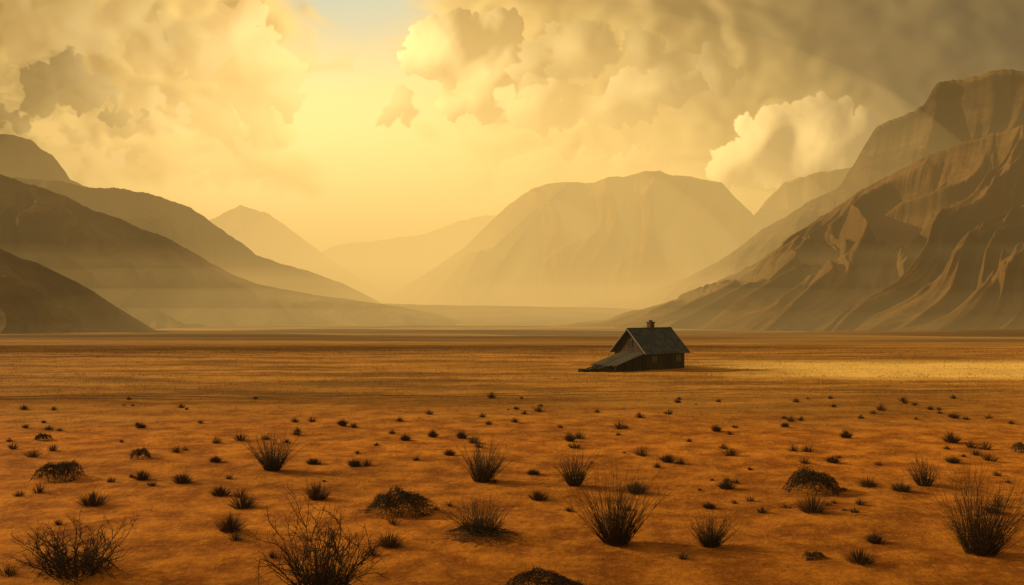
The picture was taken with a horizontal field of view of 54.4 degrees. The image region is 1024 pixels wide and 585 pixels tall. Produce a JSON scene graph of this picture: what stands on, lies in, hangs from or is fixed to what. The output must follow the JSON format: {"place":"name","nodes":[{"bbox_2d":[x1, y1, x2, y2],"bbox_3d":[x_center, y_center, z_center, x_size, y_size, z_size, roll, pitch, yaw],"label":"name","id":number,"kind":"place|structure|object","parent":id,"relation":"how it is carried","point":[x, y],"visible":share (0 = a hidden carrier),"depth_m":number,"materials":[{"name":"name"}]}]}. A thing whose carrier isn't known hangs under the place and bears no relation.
{"place":"outdoors","nodes":[
{"label":"outdoors","id":0,"kind":"place"},
{"bbox_2d":[0,134,82,185],"bbox_3d":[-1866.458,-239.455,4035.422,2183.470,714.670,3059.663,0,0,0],"label":"mountain","id":1,"kind":"structure","parent":0,"point":[21,157],"depth_m":3697.92,"materials":[{"name":"brown stone"}]},
{"bbox_2d":[0,248,154,333],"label":"hill","id":2,"kind":"structure","parent":0,"point":[35,297],"depth_m":862.35,"materials":[{"name":"brown stone"}]},
{"bbox_2d":[7,176,381,303],"bbox_3d":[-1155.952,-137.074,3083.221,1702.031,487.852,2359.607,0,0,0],"label":"mountain","id":3,"kind":"structure","parent":0,"point":[189,228],"depth_m":3043.06,"materials":[{"name":"brown stone"}]},
{"bbox_2d":[0,174,465,328],"bbox_3d":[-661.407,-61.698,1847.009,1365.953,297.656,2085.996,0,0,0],"label":"hill","id":4,"kind":"structure","parent":0,"point":[153,280],"depth_m":1681.39,"materials":[{"name":"brown stone"}]},
{"bbox_2d":[209,205,387,297],"bbox_3d":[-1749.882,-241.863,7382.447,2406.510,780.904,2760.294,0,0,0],"label":"mountain","id":5,"kind":"structure","parent":0,"point":[262,234],"depth_m":6982.71,"materials":[{"name":"brown stone"}]},
{"bbox_2d":[321,215,496,293],"bbox_3d":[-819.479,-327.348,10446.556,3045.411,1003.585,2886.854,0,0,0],"label":"mountain","id":6,"kind":"structure","parent":0,"point":[389,266],"depth_m":10225.33,"materials":[{"name":"stone"}]},
{"bbox_2d":[0,323,1023,584],"bbox_3d":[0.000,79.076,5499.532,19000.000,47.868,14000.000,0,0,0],"label":"ground","id":7,"kind":"structure","parent":0,"point":[156,541],"depth_m":60.72,"materials":[{"name":"brown sand"}]},
{"bbox_2d":[33,433,50,440],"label":"tumbleweed","id":8,"kind":"object","parent":7,"relation":"on","point":[39,436],"visible":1,"depth_m":64.05,"materials":[{"name":"brown plant"}]},
{"bbox_2d":[30,457,90,483],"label":"tumbleweed","id":9,"kind":"object","parent":7,"relation":"on","point":[68,467],"visible":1,"depth_m":50.10,"materials":[{"name":"brown plant"}]},
{"bbox_2d":[9,510,137,584],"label":"dry shrub","id":10,"kind":"object","parent":7,"relation":"on","point":[59,561],"visible":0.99,"depth_m":32.67,"materials":[{"name":"brown plant"}]},
{"bbox_2d":[73,487,114,506],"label":"grass clump","id":11,"kind":"object","parent":7,"relation":"on","point":[92,498],"visible":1,"depth_m":43.89,"materials":[{"name":"brown plant"}]},
{"bbox_2d":[127,444,150,459],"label":"tumbleweed","id":12,"kind":"object","parent":7,"relation":"on","point":[138,452],"visible":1,"depth_m":57.13,"materials":[{"name":"brown plant"}]},
{"bbox_2d":[135,423,145,427],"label":"grass clump","id":13,"kind":"object","parent":7,"relation":"on","point":[140,426],"visible":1,"depth_m":70.27,"materials":[{"name":"brown plant"}]},
{"bbox_2d":[132,468,153,479],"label":"grass clump","id":14,"kind":"object","parent":7,"relation":"on","point":[139,475],"visible":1,"depth_m":49.89,"materials":[{"name":"brown plant"}]},
{"bbox_2d":[167,471,196,483],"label":"grass clump","id":15,"kind":"object","parent":7,"relation":"on","point":[184,479],"visible":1,"depth_m":49.04,"materials":[{"name":"brown plant"}]},
{"bbox_2d":[208,455,220,461],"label":"grass clump","id":16,"kind":"object","parent":7,"relation":"on","point":[214,459],"visible":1,"depth_m":55.56,"materials":[{"name":"brown plant"}]},
{"bbox_2d":[209,484,232,496],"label":"grass clump","id":17,"kind":"object","parent":7,"relation":"on","point":[220,491],"visible":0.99,"depth_m":46.13,"materials":[{"name":"brown plant"}]},
{"bbox_2d":[211,508,254,532],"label":"grass clump","id":18,"kind":"object","parent":7,"relation":"on","point":[231,525],"visible":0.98,"depth_m":38.69,"materials":[{"name":"brown plant"}]},
{"bbox_2d":[224,492,263,508],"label":"grass clump","id":19,"kind":"object","parent":7,"relation":"on","point":[243,500],"visible":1,"depth_m":43.25,"materials":[{"name":"brown plant"}]},
{"bbox_2d":[239,428,311,470],"bbox_3d":[-12.633,8.213,52.434,3.047,2.457,3.353,0,-1,37],"label":"dry shrub","id":20,"kind":"object","parent":7,"relation":"on","point":[273,463],"visible":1,"depth_m":52.50,"materials":[{"name":"brown plant"}]},
{"bbox_2d":[297,480,330,499],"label":"grass clump","id":21,"kind":"object","parent":7,"relation":"on","point":[318,494],"visible":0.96,"depth_m":45.20,"materials":[{"name":"brown plant"}]},
{"bbox_2d":[306,458,324,464],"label":"grass clump","id":22,"kind":"object","parent":7,"relation":"on","point":[314,461],"visible":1,"depth_m":55.05,"materials":[{"name":"brown plant"}]},
{"bbox_2d":[233,484,404,584],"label":"dry shrub","id":23,"kind":"object","parent":7,"relation":"on","point":[327,574],"visible":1,"depth_m":30.23,"materials":[{"name":"brown plant"}]},
{"bbox_2d":[336,418,348,425],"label":"grass clump","id":24,"kind":"object","parent":7,"relation":"on","point":[342,422],"visible":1,"depth_m":71.04,"materials":[{"name":"brown plant"}]},
{"bbox_2d":[348,458,360,466],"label":"grass clump","id":25,"kind":"object","parent":7,"relation":"on","point":[355,463],"visible":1,"depth_m":53.99,"materials":[{"name":"brown plant"}]},
{"bbox_2d":[371,530,407,547],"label":"grass clump","id":26,"kind":"object","parent":7,"relation":"on","point":[393,544],"visible":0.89,"depth_m":36.52,"materials":[{"name":"brown plant"}]},
{"bbox_2d":[359,485,437,519],"bbox_3d":[-4.889,8.764,42.380,3.430,1.190,3.220,0,0,0],"label":"tumbleweed","id":27,"kind":"object","parent":7,"relation":"on","point":[388,501],"visible":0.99,"depth_m":41.93,"materials":[{"name":"brown plant"}]},
{"bbox_2d":[399,432,410,440],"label":"grass clump","id":28,"kind":"object","parent":7,"relation":"on","point":[404,438],"visible":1,"depth_m":64.07,"materials":[{"name":"brown plant"}]},
{"bbox_2d":[426,430,439,436],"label":"grass clump","id":29,"kind":"object","parent":7,"relation":"on","point":[432,433],"visible":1,"depth_m":65.93,"materials":[{"name":"brown plant"}]},
{"bbox_2d":[443,449,456,455],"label":"grass clump","id":30,"kind":"object","parent":7,"relation":"on","point":[448,453],"visible":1,"depth_m":57.72,"materials":[{"name":"brown plant"}]},
{"bbox_2d":[454,430,467,438],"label":"grass clump","id":31,"kind":"object","parent":7,"relation":"on","point":[460,435],"visible":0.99,"depth_m":65.17,"materials":[{"name":"brown plant"}]},
{"bbox_2d":[438,492,516,535],"bbox_3d":[-1.275,8.530,38.674,2.961,1.703,2.595,0,-1,40],"label":"dry shrub","id":32,"kind":"object","parent":7,"relation":"on","point":[478,522],"visible":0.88,"depth_m":38.41,"materials":[{"name":"brown plant"}]},
{"bbox_2d":[450,429,514,482],"bbox_3d":[-1.456,8.105,49.911,3.696,2.655,3.638,0,0,0],"label":"dry shrub","id":33,"kind":"object","parent":7,"relation":"on","point":[479,474],"visible":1,"depth_m":49.42,"materials":[{"name":"brown plant"}]},
{"bbox_2d":[443,525,526,546],"bbox_3d":[-1.168,9.115,38.078,3.446,0.372,3.595,0,0,0],"label":"tumbleweed","id":34,"kind":"object","parent":7,"relation":"on","point":[461,530],"visible":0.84,"depth_m":37.63,"materials":[{"name":"brown plant"}]},
{"bbox_2d":[0,392,1022,576],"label":"grass tufts","id":35,"kind":"object","parent":7,"relation":"on","point":[491,395],"visible":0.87,"depth_m":59.17,"materials":[{"name":"brown plant"}]},
{"bbox_2d":[0,347,1023,584],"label":"dry stubble","id":36,"kind":"object","parent":7,"relation":"on","point":[893,349],"visible":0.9,"depth_m":101.94,"materials":[{"name":"brown plant"}]},
{"bbox_2d":[524,469,539,474],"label":"grass clump","id":37,"kind":"object","parent":7,"relation":"on","point":[533,472],"visible":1,"depth_m":51.64,"materials":[{"name":"brown plant"}]},
{"bbox_2d":[527,489,550,500],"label":"grass clump","id":38,"kind":"object","parent":7,"relation":"on","point":[538,496],"visible":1,"depth_m":44.87,"materials":[{"name":"brown plant"}]},
{"bbox_2d":[498,564,593,584],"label":"tumbleweed","id":39,"kind":"object","parent":7,"relation":"on","point":[556,578],"visible":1,"depth_m":30.44,"materials":[{"name":"brown plant"}]},
{"bbox_2d":[561,432,577,440],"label":"grass clump","id":40,"kind":"object","parent":7,"relation":"on","point":[569,437],"visible":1,"depth_m":63.40,"materials":[{"name":"brown plant"}]},
{"bbox_2d":[552,449,598,485],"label":"dry shrub","id":41,"kind":"object","parent":7,"relation":"on","point":[569,479],"visible":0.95,"depth_m":48.15,"materials":[{"name":"brown plant"}]},
{"bbox_2d":[578,368,598,371],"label":"wood pile","id":42,"kind":"object","parent":7,"relation":"on","point":[582,370],"visible":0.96,"depth_m":126.56,"materials":[{"name":"brown wood"}]},
{"bbox_2d":[580,364,620,371],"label":"wood pile","id":43,"kind":"object","parent":7,"relation":"on","point":[599,368],"visible":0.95,"depth_m":126.64,"materials":[{"name":"brown wood"}]},
{"bbox_2d":[551,454,681,545],"bbox_3d":[3.928,7.674,36.865,4.978,3.478,3.968,0,0,0],"label":"dry shrub","id":44,"kind":"object","parent":7,"relation":"on","point":[616,535],"visible":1,"depth_m":36.92,"materials":[{"name":"brown plant"}]},
{"bbox_2d":[625,479,652,493],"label":"grass clump","id":45,"kind":"object","parent":7,"relation":"on","point":[637,487],"visible":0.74,"depth_m":46.33,"materials":[{"name":"brown plant"}]},
{"bbox_2d":[590,320,689,371],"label":"wooden cabin","id":46,"kind":"object","parent":7,"relation":"on","point":[650,346],"visible":0.9,"depth_m":131.05,"materials":[{"name":"wood"}]},
{"bbox_2d":[652,356,656,362],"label":"window","id":47,"kind":"structure","parent":46,"relation":"in","point":[654,358],"depth_m":129.60,"materials":[{"name":"brown glass"}]},
{"bbox_2d":[665,354,670,368],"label":"door","id":48,"kind":"structure","parent":46,"relation":"in","point":[667,356],"depth_m":131.03,"materials":[{"name":"brown wood"}]},
{"bbox_2d":[675,354,681,361],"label":"window frame","id":49,"kind":"structure","parent":46,"relation":"in","point":[675,354],"depth_m":132.06,"materials":[{"name":"brown wood"}]},
{"bbox_2d":[658,453,674,462],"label":"grass clump","id":50,"kind":"object","parent":7,"relation":"on","point":[668,459],"visible":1,"depth_m":55.26,"materials":[{"name":"brown plant"}]},
{"bbox_2d":[701,502,715,508],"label":"grass clump","id":51,"kind":"object","parent":7,"relation":"on","point":[709,506],"visible":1,"depth_m":43.08,"materials":[{"name":"brown plant"}]},
{"bbox_2d":[686,510,744,547],"bbox_3d":[7.413,8.673,36.683,2.239,1.396,1.919,0,0,0],"label":"dry shrub","id":52,"kind":"object","parent":7,"relation":"on","point":[713,539],"visible":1,"depth_m":36.41,"materials":[{"name":"brown plant"}]},
{"bbox_2d":[710,423,722,431],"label":"grass clump","id":53,"kind":"object","parent":7,"relation":"on","point":[714,428],"visible":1,"depth_m":68.60,"materials":[{"name":"brown plant"}]},
{"bbox_2d":[714,478,737,488],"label":"grass clump","id":54,"kind":"object","parent":7,"relation":"on","point":[726,485],"visible":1,"depth_m":47.63,"materials":[{"name":"brown plant"}]},
{"bbox_2d":[780,422,789,426],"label":"grass clump","id":55,"kind":"object","parent":7,"relation":"on","point":[784,425],"visible":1,"depth_m":71.11,"materials":[{"name":"brown plant"}]},
{"bbox_2d":[787,491,833,513],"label":"grass clump","id":56,"kind":"object","parent":7,"relation":"on","point":[816,507],"visible":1,"depth_m":42.08,"materials":[{"name":"brown plant"}]},
{"bbox_2d":[802,551,826,560],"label":"tumbleweed","id":57,"kind":"object","parent":7,"relation":"on","point":[812,555],"visible":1,"depth_m":34.61,"materials":[{"name":"brown plant"}]},
{"bbox_2d":[781,462,849,496],"bbox_3d":[14.355,8.808,47.395,3.420,1.352,3.366,0,-1,29],"label":"tumbleweed","id":58,"kind":"object","parent":7,"relation":"on","point":[814,478],"visible":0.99,"depth_m":46.89,"materials":[{"name":"brown plant"}]},
{"bbox_2d":[823,456,839,462],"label":"grass clump","id":59,"kind":"object","parent":7,"relation":"on","point":[832,459],"visible":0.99,"depth_m":55.31,"materials":[{"name":"brown plant"}]},
{"bbox_2d":[838,429,853,437],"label":"grass clump","id":60,"kind":"object","parent":7,"relation":"on","point":[845,434],"visible":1,"depth_m":65.54,"materials":[{"name":"brown plant"}]},
{"bbox_2d":[840,545,878,565],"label":"grass clump","id":61,"kind":"object","parent":7,"relation":"on","point":[861,558],"visible":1,"depth_m":33.80,"materials":[{"name":"brown plant"}]},
{"bbox_2d":[862,530,887,543],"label":"grass clump","id":62,"kind":"object","parent":7,"relation":"on","point":[874,539],"visible":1,"depth_m":36.76,"materials":[{"name":"brown plant"}]},
{"bbox_2d":[887,481,917,491],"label":"grass clump","id":63,"kind":"object","parent":7,"relation":"on","point":[900,487],"visible":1,"depth_m":47.34,"materials":[{"name":"brown plant"}]},
{"bbox_2d":[900,453,943,486],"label":"dry shrub","id":64,"kind":"object","parent":7,"relation":"on","point":[922,474],"visible":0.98,"depth_m":48.86,"materials":[{"name":"brown plant"}]},
{"bbox_2d":[940,430,962,442],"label":"grass clump","id":65,"kind":"object","parent":7,"relation":"on","point":[950,438],"visible":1,"depth_m":63.01,"materials":[{"name":"brown plant"}]},
{"bbox_2d":[942,456,962,463],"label":"grass clump","id":66,"kind":"object","parent":7,"relation":"on","point":[954,460],"visible":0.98,"depth_m":55.08,"materials":[{"name":"brown plant"}]},
{"bbox_2d":[895,451,1023,556],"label":"dry shrub","id":67,"kind":"object","parent":7,"relation":"on","point":[981,540],"visible":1,"depth_m":35.15,"materials":[{"name":"brown plant"}]},
{"bbox_2d":[985,505,1002,512],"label":"grass clump","id":68,"kind":"object","parent":7,"relation":"on","point":[993,509],"visible":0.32,"depth_m":42.35,"materials":[{"name":"brown plant"}]},
{"bbox_2d":[1010,442,1023,452],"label":"tumbleweed","id":69,"kind":"object","parent":7,"relation":"on","point":[1021,447],"visible":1,"depth_m":58.97,"materials":[{"name":"brown plant"}]},
{"bbox_2d":[0,0,1023,251],"bbox_3d":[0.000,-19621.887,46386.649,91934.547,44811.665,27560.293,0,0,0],"label":"sky","id":70,"kind":"structure","parent":0,"point":[322,124],"depth_m":57372.86,"materials":[{"name":"yellow"}]},
{"bbox_2d":[385,303,640,323],"bbox_3d":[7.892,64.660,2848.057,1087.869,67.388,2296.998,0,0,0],"label":"hill","id":71,"kind":"structure","parent":0,"point":[507,315],"depth_m":2401.28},
{"bbox_2d":[373,171,759,306],"bbox_3d":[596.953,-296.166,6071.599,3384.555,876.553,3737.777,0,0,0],"label":"mesa","id":72,"kind":"structure","parent":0,"point":[600,240],"depth_m":5419.38,"materials":[{"name":"brown stone"}]},
{"bbox_2d":[462,184,566,305],"bbox_3d":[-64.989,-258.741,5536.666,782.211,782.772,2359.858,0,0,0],"label":"mesa spur","id":73,"kind":"structure","parent":72,"relation":"attached to","point":[509,250],"depth_m":5233.42,"materials":[{"name":"brown stone"}]},
{"bbox_2d":[557,125,1023,330],"bbox_3d":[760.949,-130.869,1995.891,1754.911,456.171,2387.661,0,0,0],"label":"mountain","id":74,"kind":"structure","parent":0,"point":[933,242],"depth_m":1310.31,"materials":[{"name":"brown stone"}]},
{"bbox_2d":[576,69,1023,308],"bbox_3d":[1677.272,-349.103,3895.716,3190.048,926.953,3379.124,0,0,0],"label":"mountain","id":75,"kind":"structure","parent":0,"point":[947,115],"depth_m":3525.74,"materials":[{"name":"brown stone"}]},
{"bbox_2d":[753,168,850,229],"bbox_3d":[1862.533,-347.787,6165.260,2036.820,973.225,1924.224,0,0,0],"label":"mountain","id":76,"kind":"structure","parent":0,"point":[785,199],"depth_m":5955.78,"materials":[{"name":"brown stone"}]}
]}

